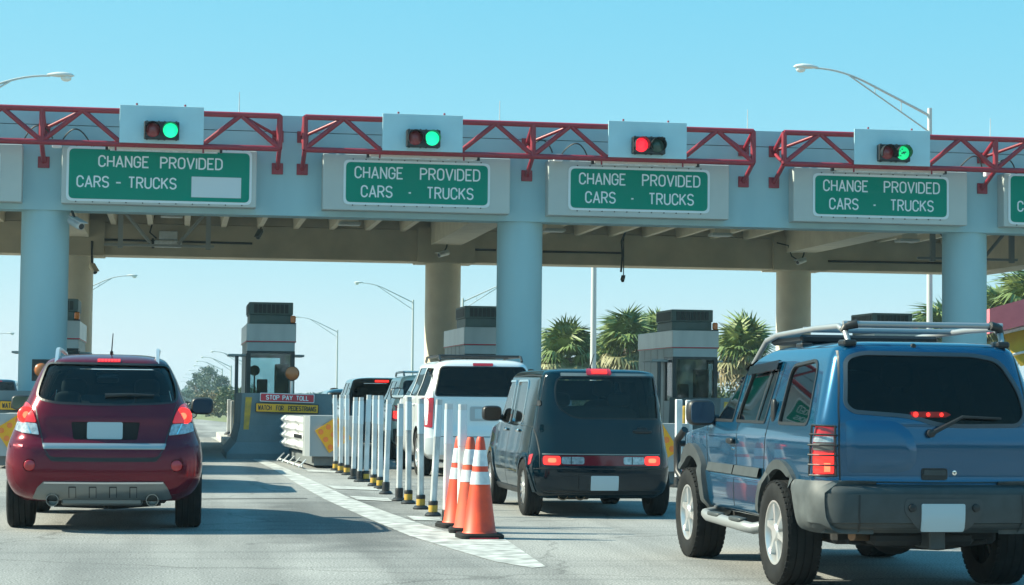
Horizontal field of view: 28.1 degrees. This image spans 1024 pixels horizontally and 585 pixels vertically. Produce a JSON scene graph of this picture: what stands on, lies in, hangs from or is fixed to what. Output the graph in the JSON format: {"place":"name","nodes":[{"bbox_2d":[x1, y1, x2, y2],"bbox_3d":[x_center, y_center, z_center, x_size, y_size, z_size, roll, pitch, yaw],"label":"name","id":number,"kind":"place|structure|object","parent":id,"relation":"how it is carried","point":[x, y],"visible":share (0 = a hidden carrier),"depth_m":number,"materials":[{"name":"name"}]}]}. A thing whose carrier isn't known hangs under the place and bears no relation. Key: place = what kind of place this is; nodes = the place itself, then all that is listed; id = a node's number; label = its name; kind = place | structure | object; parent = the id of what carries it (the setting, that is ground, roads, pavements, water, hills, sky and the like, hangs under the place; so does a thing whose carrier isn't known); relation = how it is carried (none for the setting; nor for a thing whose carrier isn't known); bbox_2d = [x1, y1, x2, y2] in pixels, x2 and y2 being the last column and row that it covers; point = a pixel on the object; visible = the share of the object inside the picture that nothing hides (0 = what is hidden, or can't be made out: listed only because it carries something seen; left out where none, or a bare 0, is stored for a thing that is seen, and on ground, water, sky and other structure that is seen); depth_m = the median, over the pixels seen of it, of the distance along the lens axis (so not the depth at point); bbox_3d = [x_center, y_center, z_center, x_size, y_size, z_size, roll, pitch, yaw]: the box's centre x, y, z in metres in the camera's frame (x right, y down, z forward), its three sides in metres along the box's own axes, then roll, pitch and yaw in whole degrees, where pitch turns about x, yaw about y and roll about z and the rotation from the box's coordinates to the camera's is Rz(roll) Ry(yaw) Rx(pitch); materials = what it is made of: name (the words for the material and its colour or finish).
{"place":"outdoors","nodes":[
{"label":"outdoors","id":0,"kind":"place"},
{"bbox_2d":[189,401,226,421],"bbox_3d":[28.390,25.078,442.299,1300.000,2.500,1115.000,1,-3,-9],"label":"ground","id":1,"kind":"structure","parent":0,"point":[223,418],"depth_m":161.95,"materials":[{"name":"green plant"}]},
{"bbox_2d":[181,372,207,400],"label":"tree","id":2,"kind":"object","parent":1,"relation":"on","point":[191,385],"visible":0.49,"depth_m":315.80,"materials":[{"name":"green plant"}]},
{"bbox_2d":[190,365,222,397],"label":"pine tree","id":3,"kind":"object","parent":1,"relation":"on","point":[209,374],"visible":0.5,"depth_m":296.05,"materials":[{"name":"green plant"}]},
{"bbox_2d":[194,388,239,417],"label":"shrub","id":4,"kind":"object","parent":1,"relation":"on","point":[215,408],"visible":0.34,"depth_m":187.48,"materials":[{"name":"green plant"}]},
{"bbox_2d":[207,374,231,396],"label":"pine tree","id":5,"kind":"object","parent":1,"relation":"on","point":[217,382],"visible":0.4,"depth_m":276.38,"materials":[{"name":"green plant"}]},
{"bbox_2d":[215,385,256,414],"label":"shrub","id":6,"kind":"object","parent":1,"relation":"on","point":[223,393],"visible":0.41,"depth_m":177.40,"materials":[{"name":"green plant"}]},
{"bbox_2d":[296,316,337,387],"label":"street lamp","id":7,"kind":"object","parent":1,"relation":"on","point":[336,350],"visible":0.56,"depth_m":239.64,"materials":[{"name":"grey metal"}]},
{"bbox_2d":[354,281,413,374],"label":"street lamp","id":8,"kind":"object","parent":1,"relation":"on","point":[412,352],"visible":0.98,"depth_m":183.91,"materials":[{"name":"grey metal"}]},
{"bbox_2d":[541,315,601,369],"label":"sabal palm","id":9,"kind":"object","parent":1,"relation":"on","point":[571,339],"visible":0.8,"depth_m":89.00,"materials":[{"name":"green plant"}]},
{"bbox_2d":[596,302,656,369],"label":"sabal palm","id":10,"kind":"object","parent":1,"relation":"on","point":[624,329],"visible":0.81,"depth_m":93.35,"materials":[{"name":"green plant"}]},
{"bbox_2d":[634,308,659,351],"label":"sabal palm","id":11,"kind":"object","parent":1,"relation":"on","point":[652,319],"visible":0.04,"depth_m":98.25,"materials":[{"name":"green plant"}]},
{"bbox_2d":[717,380,735,397],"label":"shrub","id":12,"kind":"object","parent":1,"relation":"on","point":[723,394],"visible":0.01,"depth_m":89.73,"materials":[{"name":"green plant"}]},
{"bbox_2d":[717,309,775,392],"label":"sabal palm","id":13,"kind":"object","parent":1,"relation":"on","point":[741,340],"visible":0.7,"depth_m":84.17,"materials":[{"name":"green plant"}]},
{"bbox_2d":[907,298,941,341],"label":"sabal palm","id":14,"kind":"object","parent":1,"relation":"on","point":[937,314],"visible":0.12,"depth_m":91.88,"materials":[{"name":"green plant"}]},
{"bbox_2d":[987,283,1018,364],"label":"sabal palm","id":15,"kind":"object","parent":1,"relation":"on","point":[992,293],"visible":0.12,"depth_m":86.02,"materials":[{"name":"green plant"}]},
{"bbox_2d":[987,270,1023,362],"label":"sabal palm","id":16,"kind":"object","parent":1,"relation":"on","point":[1013,288],"visible":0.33,"depth_m":78.08,"materials":[{"name":"green plant"}]},
{"bbox_2d":[193,419,226,422],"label":"departing road","id":17,"kind":"structure","parent":0,"point":[200,421],"depth_m":103.08,"materials":[{"name":"grey concrete"}]},
{"bbox_2d":[0,379,17,390],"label":"dark suv","id":18,"kind":"object","parent":17,"relation":"on","point":[8,385],"visible":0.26,"depth_m":93.67,"materials":[{"name":"paint"}]},
{"bbox_2d":[0,423,1023,584],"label":"plaza pavement","id":19,"kind":"structure","parent":0,"point":[301,535],"depth_m":18.38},
{"bbox_2d":[0,413,17,465],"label":"crash cushion","id":20,"kind":"object","parent":19,"relation":"on","point":[8,421],"visible":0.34,"depth_m":35.78,"materials":[{"name":"white metal"}]},
{"bbox_2d":[0,390,56,412],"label":"crash wall","id":21,"kind":"structure","parent":19,"relation":"on","point":[5,395],"depth_m":40.68,"materials":[{"name":"concrete"}]},
{"bbox_2d":[32,359,49,380],"bbox_3d":[-9.480,1.663,41.266,0.400,0.640,0.260,1,-3,-9],"label":"warning beacon","id":22,"kind":"object","parent":21,"relation":"on","point":[38,365],"visible":0.44,"depth_m":41.33,"materials":[{"name":"orange metal"}]},
{"bbox_2d":[0,72,73,87],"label":"street lamp","id":23,"kind":"object","parent":19,"relation":"on","point":[65,76],"visible":1,"depth_m":64.81,"materials":[{"name":"grey metal"}]},
{"bbox_2d":[5,333,212,526],"bbox_3d":[-4.336,1.461,22.143,2.208,1.963,4.545,1,-3,-9],"label":"red suv","id":24,"kind":"object","parent":19,"relation":"on","point":[90,435],"visible":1,"depth_m":20.08,"materials":[{"name":"red paint"}]},
{"bbox_2d":[216,432,229,444],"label":"toll island","id":25,"kind":"structure","parent":19,"relation":"on","point":[222,437],"depth_m":56.59,"materials":[{"name":"concrete"}]},
{"bbox_2d":[227,302,303,412],"bbox_3d":[-6.051,2.050,49.888,1.790,3.500,3.762,1,-3,-9],"label":"toll booth","id":26,"kind":"object","parent":25,"relation":"on","point":[268,329],"visible":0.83,"depth_m":48.42,"materials":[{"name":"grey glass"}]},
{"bbox_2d":[221,393,331,459],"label":"crash wall","id":27,"kind":"structure","parent":19,"relation":"on","point":[255,435],"depth_m":42.22,"materials":[{"name":"concrete"}]},
{"bbox_2d":[255,403,318,413],"bbox_3d":[-4.643,2.391,42.288,1.300,0.190,0.028,2,-3,-9],"label":"pedestrian sign","id":28,"kind":"object","parent":27,"relation":"attached to","point":[288,408],"visible":1,"depth_m":42.28,"materials":[{"name":"yellow plastic"}]},
{"bbox_2d":[260,393,314,402],"bbox_3d":[-4.643,2.177,42.309,1.120,0.180,0.028,2,-3,-9],"label":"pay toll sign","id":29,"kind":"object","parent":27,"relation":"attached to","point":[285,397],"visible":1,"depth_m":42.30,"materials":[{"name":"red metal"}]},
{"bbox_2d":[285,366,299,393],"bbox_3d":[-4.608,1.827,42.873,0.310,0.575,0.260,1,-3,-9],"label":"warning beacon","id":30,"kind":"object","parent":27,"relation":"on","point":[292,373],"visible":1,"depth_m":42.79,"materials":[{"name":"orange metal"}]},
{"bbox_2d":[279,415,357,465],"bbox_3d":[-3.730,2.822,39.701,1.123,0.910,4.558,1,-3,-12],"label":"crash cushion","id":31,"kind":"object","parent":19,"relation":"on","point":[310,437],"visible":0.66,"depth_m":37.57,"materials":[{"name":"white metal"}]},
{"bbox_2d":[330,395,338,470],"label":"delineator post","id":32,"kind":"object","parent":19,"relation":"on","point":[335,453],"visible":0.88,"depth_m":36.37,"materials":[{"name":"white plastic"}]},
{"bbox_2d":[335,395,343,472],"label":"delineator post","id":33,"kind":"object","parent":19,"relation":"on","point":[341,418],"visible":0.91,"depth_m":35.40,"materials":[{"name":"white plastic"}]},
{"bbox_2d":[341,395,349,474],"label":"delineator post","id":34,"kind":"object","parent":19,"relation":"on","point":[346,469],"visible":0.96,"depth_m":34.59,"materials":[{"name":"white plastic"}]},
{"bbox_2d":[347,397,357,478],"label":"delineator post","id":35,"kind":"object","parent":19,"relation":"on","point":[353,470],"visible":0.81,"depth_m":32.97,"materials":[{"name":"white plastic"}]},
{"bbox_2d":[354,397,363,481],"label":"delineator post","id":36,"kind":"object","parent":19,"relation":"on","point":[359,475],"visible":1,"depth_m":31.97,"materials":[{"name":"white plastic"}]},
{"bbox_2d":[332,377,392,439],"bbox_3d":[-3.503,3.050,51.823,2.255,1.770,4.638,1,-3,-9],"label":"navy suv","id":37,"kind":"object","parent":19,"relation":"on","point":[357,387],"visible":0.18,"depth_m":50.60,"materials":[{"name":"blue paint"}]},
{"bbox_2d":[363,395,370,481],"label":"delineator post","id":38,"kind":"object","parent":19,"relation":"on","point":[366,472],"visible":0.92,"depth_m":32.00,"materials":[{"name":"white plastic"}]},
{"bbox_2d":[367,395,377,485],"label":"delineator post","id":39,"kind":"object","parent":19,"relation":"on","point":[373,475],"visible":0.84,"depth_m":30.60,"materials":[{"name":"white plastic"}]},
{"bbox_2d":[211,437,543,567],"bbox_3d":[-4.620,3.290,39.212,0.908,0.001,46.774,1,-3,-12],"label":"edge line","id":40,"kind":"object","parent":19,"relation":"on","point":[504,550],"visible":0.83,"depth_m":20.54,"materials":[{"name":"white paint"}]},
{"bbox_2d":[374,395,383,488],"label":"delineator post","id":41,"kind":"object","parent":19,"relation":"on","point":[379,479],"visible":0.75,"depth_m":29.74,"materials":[{"name":"white plastic"}]},
{"bbox_2d":[379,399,392,493],"bbox_3d":[-1.727,2.120,28.158,0.190,1.297,0.185,1,-3,-9],"label":"delineator post","id":42,"kind":"object","parent":19,"relation":"on","point":[385,486],"visible":1,"depth_m":28.13,"materials":[{"name":"white plastic"}]},
{"bbox_2d":[371,371,417,458],"bbox_3d":[-1.920,2.655,44.493,2.237,1.860,4.638,1,-3,-9],"label":"tan suv","id":43,"kind":"object","parent":19,"relation":"on","point":[404,382],"visible":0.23,"depth_m":42.86,"materials":[{"name":"beige paint"}]},
{"bbox_2d":[392,404,403,500],"bbox_3d":[-1.445,2.058,26.396,0.190,1.250,0.185,1,-3,-9],"label":"delineator post","id":44,"kind":"object","parent":19,"relation":"on","point":[399,489],"visible":0.89,"depth_m":26.37,"materials":[{"name":"white plastic"}]},
{"bbox_2d":[401,397,415,503],"bbox_3d":[-1.296,1.983,25.763,0.190,1.341,0.185,1,-3,-9],"label":"delineator post","id":45,"kind":"object","parent":19,"relation":"on","point":[408,494],"visible":1,"depth_m":25.74,"materials":[{"name":"plastic"}]},
{"bbox_2d":[413,399,427,509],"bbox_3d":[-1.088,1.935,24.567,0.190,1.321,0.185,1,-3,-9],"label":"delineator post","id":46,"kind":"object","parent":19,"relation":"on","point":[420,501],"visible":0.98,"depth_m":24.54,"materials":[{"name":"plastic"}]},
{"bbox_2d":[425,399,442,515],"bbox_3d":[-0.887,1.872,23.214,0.190,1.317,0.185,1,-3,-9],"label":"delineator post","id":47,"kind":"object","parent":19,"relation":"on","point":[433,506],"visible":1,"depth_m":23.19,"materials":[{"name":"plastic"}]},
{"bbox_2d":[435,436,457,527],"bbox_3d":[-0.553,1.967,21.308,0.420,0.940,0.424,1,-3,-17],"label":"traffic cone","id":48,"kind":"object","parent":19,"relation":"on","point":[448,521],"visible":0.45,"depth_m":21.22,"materials":[{"name":"plastic"}]},
{"bbox_2d":[442,404,453,520],"bbox_3d":[-0.679,1.810,21.546,0.190,1.279,0.185,1,-3,-9],"label":"delineator post","id":49,"kind":"object","parent":19,"relation":"on","point":[448,427],"visible":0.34,"depth_m":21.53,"materials":[{"name":"white plastic"}]},
{"bbox_2d":[390,354,527,474],"bbox_3d":[-0.866,2.169,36.447,2.414,2.050,5.189,1,-3,-9],"label":"white suv","id":50,"kind":"object","parent":19,"relation":"on","point":[476,386],"visible":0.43,"depth_m":34.12,"materials":[{"name":"white paint"}]},
{"bbox_2d":[448,437,474,532],"bbox_3d":[-0.420,1.925,20.536,0.420,0.950,0.424,1,-3,-3],"label":"traffic cone","id":51,"kind":"object","parent":19,"relation":"on","point":[458,526],"visible":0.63,"depth_m":20.46,"materials":[{"name":"plastic"}]},
{"bbox_2d":[457,404,467,501],"bbox_3d":[-0.503,1.765,20.624,0.190,1.279,0.185,1,-3,-9],"label":"delineator post","id":52,"kind":"object","parent":19,"relation":"on","point":[462,423],"visible":0.4,"depth_m":20.61,"materials":[{"name":"white plastic"}]},
{"bbox_2d":[455,437,503,538],"bbox_3d":[-0.307,1.875,19.716,0.420,0.970,0.424,1,-3,-13],"label":"traffic cone","id":53,"kind":"object","parent":19,"relation":"on","point":[479,523],"visible":1,"depth_m":19.62,"materials":[{"name":"plastic"}]},
{"bbox_2d":[0,110,1023,390],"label":"toll canopy","id":54,"kind":"object","parent":19,"relation":"on","point":[52,246],"visible":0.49,"depth_m":46.34,"materials":[{"name":"white paint"}]},
{"bbox_2d":[0,144,23,202],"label":"overhead sign","id":55,"kind":"object","parent":54,"relation":"attached to","point":[11,170],"visible":1,"depth_m":42.56,"materials":[{"name":"white metal"}]},
{"bbox_2d":[67,210,87,229],"bbox_3d":[-9.126,-1.518,42.960,0.200,0.441,0.563,3,-4,-44],"label":"security camera","id":56,"kind":"object","parent":54,"relation":"attached to","point":[76,222],"visible":1,"depth_m":42.89,"materials":[{"name":"metal"}]},
{"bbox_2d":[0,104,283,174],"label":"lattice truss","id":57,"kind":"object","parent":54,"relation":"attached to","point":[42,137],"visible":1,"depth_m":42.57,"materials":[{"name":"red metal"}]},
{"bbox_2d":[119,103,203,147],"bbox_3d":[-7.291,-3.477,42.641,1.726,0.910,0.109,1,-3,-9],"label":"signal panel","id":58,"kind":"object","parent":57,"relation":"attached to","point":[133,118],"visible":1,"depth_m":42.59,"materials":[{"name":"paint"}]},
{"bbox_2d":[144,120,178,140],"bbox_3d":[-7.254,-3.363,42.404,0.720,0.400,0.360,1,-3,-9],"label":"traffic signal","id":59,"kind":"object","parent":58,"relation":"attached to","point":[160,130],"visible":1,"depth_m":42.40,"materials":[{"name":"black plastic"}]},
{"bbox_2d":[105,147,221,153],"bbox_3d":[-7.283,-2.984,42.878,2.414,0.090,0.140,1,-3,-9],"label":"sign light","id":60,"kind":"object","parent":57,"relation":"attached to","point":[168,150],"visible":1,"depth_m":42.82,"materials":[{"name":"grey metal"}]},
{"bbox_2d":[61,146,256,208],"bbox_3d":[-7.433,-2.432,43.226,4.040,1.219,0.412,1,-3,-9],"label":"overhead sign","id":61,"kind":"object","parent":54,"relation":"attached to","point":[225,179],"visible":1,"depth_m":43.03,"materials":[{"name":"green metal"}]},
{"bbox_2d":[104,214,213,249],"bbox_3d":[-8.838,-1.834,51.393,2.722,1.470,0.120,1,-3,-9],"label":"hanging frame","id":62,"kind":"object","parent":54,"relation":"hanging from","point":[121,244],"visible":0.71,"depth_m":51.32,"materials":[{"name":"grey metal"}]},
{"bbox_2d":[152,231,181,247],"bbox_3d":[-9.366,-1.434,55.589,0.810,0.460,0.420,1,-3,-9],"label":"canopy light","id":63,"kind":"object","parent":54,"relation":"attached to","point":[168,237],"visible":0.82,"depth_m":55.40,"materials":[{"name":"metal"}]},
{"bbox_2d":[104,238,251,244],"bbox_3d":[-9.246,-1.395,55.820,4.308,0.083,0.052,1,-3,-9],"label":"conduit","id":64,"kind":"object","parent":54,"relation":"attached to","point":[144,240],"visible":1,"depth_m":55.89,"materials":[{"name":"black metal"}]},
{"bbox_2d":[321,153,509,214],"bbox_3d":[-2.064,-2.322,44.108,4.040,1.200,0.408,1,-3,-9],"label":"overhead sign","id":65,"kind":"object","parent":54,"relation":"attached to","point":[356,183],"visible":1,"depth_m":43.91,"materials":[{"name":"green metal"}]},
{"bbox_2d":[297,114,755,186],"bbox_3d":[0.393,-3.051,44.329,10.010,1.210,0.839,1,-3,-9],"label":"lattice truss","id":66,"kind":"object","parent":54,"relation":"attached to","point":[532,153],"visible":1,"depth_m":43.94,"materials":[{"name":"red metal"}]},
{"bbox_2d":[382,112,462,155],"bbox_3d":[-1.902,-3.376,43.524,1.712,0.910,0.109,1,-3,-9],"label":"signal panel","id":67,"kind":"object","parent":66,"relation":"attached to","point":[398,125],"visible":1,"depth_m":43.48,"materials":[{"name":"paint"}]},
{"bbox_2d":[406,129,440,148],"bbox_3d":[-1.865,-3.262,43.287,0.720,0.400,0.360,1,-3,-9],"label":"traffic signal","id":68,"kind":"object","parent":67,"relation":"attached to","point":[420,138],"visible":1,"depth_m":43.28,"materials":[{"name":"black plastic"}]},
{"bbox_2d":[366,154,479,160],"bbox_3d":[-1.895,-2.883,43.761,2.431,0.090,0.140,1,-3,-9],"label":"sign light","id":69,"kind":"object","parent":66,"relation":"attached to","point":[409,157],"visible":1,"depth_m":43.71,"materials":[{"name":"grey metal"}]},
{"bbox_2d":[591,161,699,167],"bbox_3d":[2.898,-2.794,44.546,2.402,0.090,0.140,1,-3,-9],"label":"sign light","id":70,"kind":"object","parent":66,"relation":"attached to","point":[644,164],"visible":1,"depth_m":44.48,"materials":[{"name":"grey metal"}]},
{"bbox_2d":[608,119,686,161],"bbox_3d":[2.923,-3.286,44.315,1.735,0.910,0.109,1,-3,-9],"label":"signal panel","id":71,"kind":"object","parent":66,"relation":"attached to","point":[622,133],"visible":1,"depth_m":44.26,"materials":[{"name":"paint"}]},
{"bbox_2d":[631,136,666,154],"bbox_3d":[2.960,-3.172,44.078,0.720,0.400,0.360,1,-3,-9],"label":"traffic signal","id":72,"kind":"object","parent":71,"relation":"attached to","point":[646,145],"visible":1,"depth_m":44.07,"materials":[{"name":"black plastic"}]},
{"bbox_2d":[542,224,565,232],"bbox_3d":[1.113,-1.960,54.561,0.560,0.692,0.500,1,-3,-9],"label":"roof fixture","id":73,"kind":"object","parent":54,"relation":"attached to","point":[551,228],"visible":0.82,"depth_m":54.34,"materials":[{"name":"beige paint"}]},
{"bbox_2d":[543,250,620,253],"bbox_3d":[1.980,-1.133,57.657,2.267,0.068,0.052,1,-3,-9],"label":"conduit","id":74,"kind":"object","parent":54,"relation":"attached to","point":[594,252],"visible":1,"depth_m":57.64,"materials":[{"name":"black metal"}]},
{"bbox_2d":[545,160,728,220],"bbox_3d":[2.751,-2.232,44.897,4.040,1.200,0.408,1,-3,-9],"label":"overhead sign","id":75,"kind":"object","parent":54,"relation":"attached to","point":[587,189],"visible":1,"depth_m":44.70,"materials":[{"name":"green metal"}]},
{"bbox_2d":[708,228,732,236],"bbox_3d":[5.630,-1.870,55.301,0.560,0.703,0.500,1,-3,-9],"label":"roof fixture","id":76,"kind":"object","parent":54,"relation":"attached to","point":[716,232],"visible":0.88,"depth_m":55.08,"materials":[{"name":"beige paint"}]},
{"bbox_2d":[789,167,966,226],"bbox_3d":[8.190,-2.130,45.788,4.040,1.200,0.408,1,-3,-9],"label":"overhead sign","id":77,"kind":"object","parent":54,"relation":"attached to","point":[821,195],"visible":1,"depth_m":45.58,"materials":[{"name":"green metal"}]},
{"bbox_2d":[828,260,941,263],"bbox_3d":[11.934,-0.857,59.284,6.102,0.081,0.052,1,-3,-9],"label":"conduit","id":78,"kind":"object","parent":54,"relation":"attached to","point":[849,261],"visible":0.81,"depth_m":59.07,"materials":[{"name":"black metal"}]},
{"bbox_2d":[769,130,1023,193],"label":"lattice truss","id":79,"kind":"object","parent":54,"relation":"attached to","point":[994,168],"visible":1,"depth_m":45.43,"materials":[{"name":"red metal"}]},
{"bbox_2d":[830,168,946,174],"bbox_3d":[8.363,-2.692,45.442,2.665,0.090,0.140,1,-3,-9],"label":"sign light","id":80,"kind":"object","parent":79,"relation":"attached to","point":[888,171],"visible":1,"depth_m":45.38,"materials":[{"name":"grey metal"}]},
{"bbox_2d":[854,127,929,169],"bbox_3d":[8.377,-3.184,45.209,1.747,0.910,0.109,1,-3,-9],"label":"signal panel","id":81,"kind":"object","parent":79,"relation":"attached to","point":[867,141],"visible":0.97,"depth_m":45.15,"materials":[{"name":"paint"}]},
{"bbox_2d":[877,144,912,162],"bbox_3d":[8.414,-3.070,44.971,0.720,0.400,0.360,1,-3,-9],"label":"traffic signal","id":82,"kind":"object","parent":81,"relation":"attached to","point":[893,153],"visible":1,"depth_m":44.96,"materials":[{"name":"black plastic"}]},
{"bbox_2d":[894,233,919,242],"bbox_3d":[10.830,-1.754,56.153,0.560,0.741,0.500,1,-3,-9],"label":"roof fixture","id":83,"kind":"object","parent":54,"relation":"attached to","point":[908,238],"visible":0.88,"depth_m":55.94,"materials":[{"name":"beige paint"}]},
{"bbox_2d":[917,234,1017,262],"bbox_3d":[11.850,-1.523,53.266,2.712,1.470,0.120,1,-3,-9],"label":"hanging frame","id":84,"kind":"object","parent":54,"relation":"hanging from","point":[1011,251],"visible":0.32,"depth_m":53.32,"materials":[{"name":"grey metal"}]},
{"bbox_2d":[997,173,1023,227],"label":"overhead sign","id":85,"kind":"object","parent":54,"relation":"attached to","point":[1010,200],"visible":0.99,"depth_m":46.11,"materials":[{"name":"white"}]},
{"bbox_2d":[482,355,669,514],"bbox_3d":[0.715,1.713,25.125,2.007,1.862,3.993,1,-3,-9],"label":"boxy car","id":86,"kind":"object","parent":19,"relation":"on","point":[605,443],"visible":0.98,"depth_m":23.33,"materials":[{"name":"blue paint"}]},
{"bbox_2d":[590,267,596,380],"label":"street lamp","id":87,"kind":"object","parent":19,"relation":"on","point":[593,314],"visible":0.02,"depth_m":71.37,"materials":[{"name":"grey metal"}]},
{"bbox_2d":[662,423,688,481],"bbox_3d":[1.904,2.594,33.947,1.123,0.910,4.558,1,-3,-9],"label":"crash cushion","id":88,"kind":"object","parent":19,"relation":"on","point":[669,432],"visible":0.09,"depth_m":31.77,"materials":[{"name":"white"}]},
{"bbox_2d":[670,399,681,487],"bbox_3d":[2.542,2.300,31.254,0.280,1.338,0.280,1,-3,-9],"label":"delineator post","id":89,"kind":"object","parent":19,"relation":"on","point":[678,414],"visible":0.52,"depth_m":31.23,"materials":[{"name":"white plastic"}]},
{"bbox_2d":[669,397,730,429],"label":"crash wall","id":90,"kind":"structure","parent":19,"relation":"on","point":[720,404],"depth_m":45.66,"materials":[{"name":"concrete"}]},
{"bbox_2d":[673,319,1023,584],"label":"blue suv","id":91,"kind":"object","parent":19,"relation":"on","point":[799,451],"visible":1,"depth_m":14.61,"materials":[{"name":"blue paint"}]},
{"bbox_2d":[793,63,932,328],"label":"street lamp","id":92,"kind":"object","parent":19,"relation":"on","point":[801,67],"visible":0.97,"depth_m":69.24,"materials":[{"name":"grey metal"}]},
{"bbox_2d":[987,299,1023,365],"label":"toll kiosk","id":93,"kind":"object","parent":19,"relation":"on","point":[1008,316],"visible":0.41,"depth_m":63.24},
{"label":"toll island","id":94,"kind":"structure","parent":19,"relation":"on","visible":0},
{"bbox_2d":[11,299,91,368],"bbox_3d":[-10.975,1.958,49.081,1.790,3.500,3.762,1,-3,-9],"label":"toll booth","id":95,"kind":"object","parent":94,"relation":"on","point":[76,333],"visible":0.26,"depth_m":47.68,"materials":[{"name":"grey metal"}]},
{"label":"toll island","id":96,"kind":"structure","parent":19,"relation":"on","visible":0},
{"bbox_2d":[441,306,495,359],"bbox_3d":[-0.970,2.146,50.721,1.790,3.500,3.762,1,-3,-9],"label":"toll booth","id":97,"kind":"object","parent":96,"relation":"on","point":[474,333],"visible":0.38,"depth_m":49.25,"materials":[{"name":"grey"}]},
{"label":"toll island","id":98,"kind":"structure","parent":19,"relation":"on","visible":0},
{"bbox_2d":[638,309,722,422],"bbox_3d":[4.062,2.240,51.546,1.790,3.500,3.762,1,-3,-9],"label":"toll booth","id":99,"kind":"object","parent":98,"relation":"on","point":[678,357],"visible":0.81,"depth_m":50.14,"materials":[{"name":"grey"}]},
{"bbox_2d":[666,359,671,400],"bbox_3d":[3.857,2.140,50.092,0.012,1.010,0.710,1,-3,-9],"label":"window pane","id":100,"kind":"structure","parent":99,"relation":"in","point":[669,364],"depth_m":50.16,"materials":[{"name":"grey glass"}]},
{"bbox_2d":[708,360,712,397],"bbox_3d":[4.893,2.159,50.262,0.012,1.010,0.710,1,-3,-9],"label":"window pane","id":101,"kind":"structure","parent":99,"relation":"in","point":[710,362],"depth_m":50.35,"materials":[{"name":"clear glass"}]},
{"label":"toll island","id":102,"kind":"structure","parent":19,"relation":"on","visible":0},
{"bbox_2d":[851,313,918,335],"bbox_3d":[9.114,2.334,52.374,1.790,3.500,3.762,1,-3,-9],"label":"toll booth","id":103,"kind":"object","parent":102,"relation":"on","point":[903,317],"visible":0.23,"depth_m":50.95,"materials":[{"name":"grey"}]},
{"bbox_2d":[0,0,1023,393],"label":"sky","id":104,"kind":"structure","parent":0,"point":[696,63],"materials":[{"name":"blue"}]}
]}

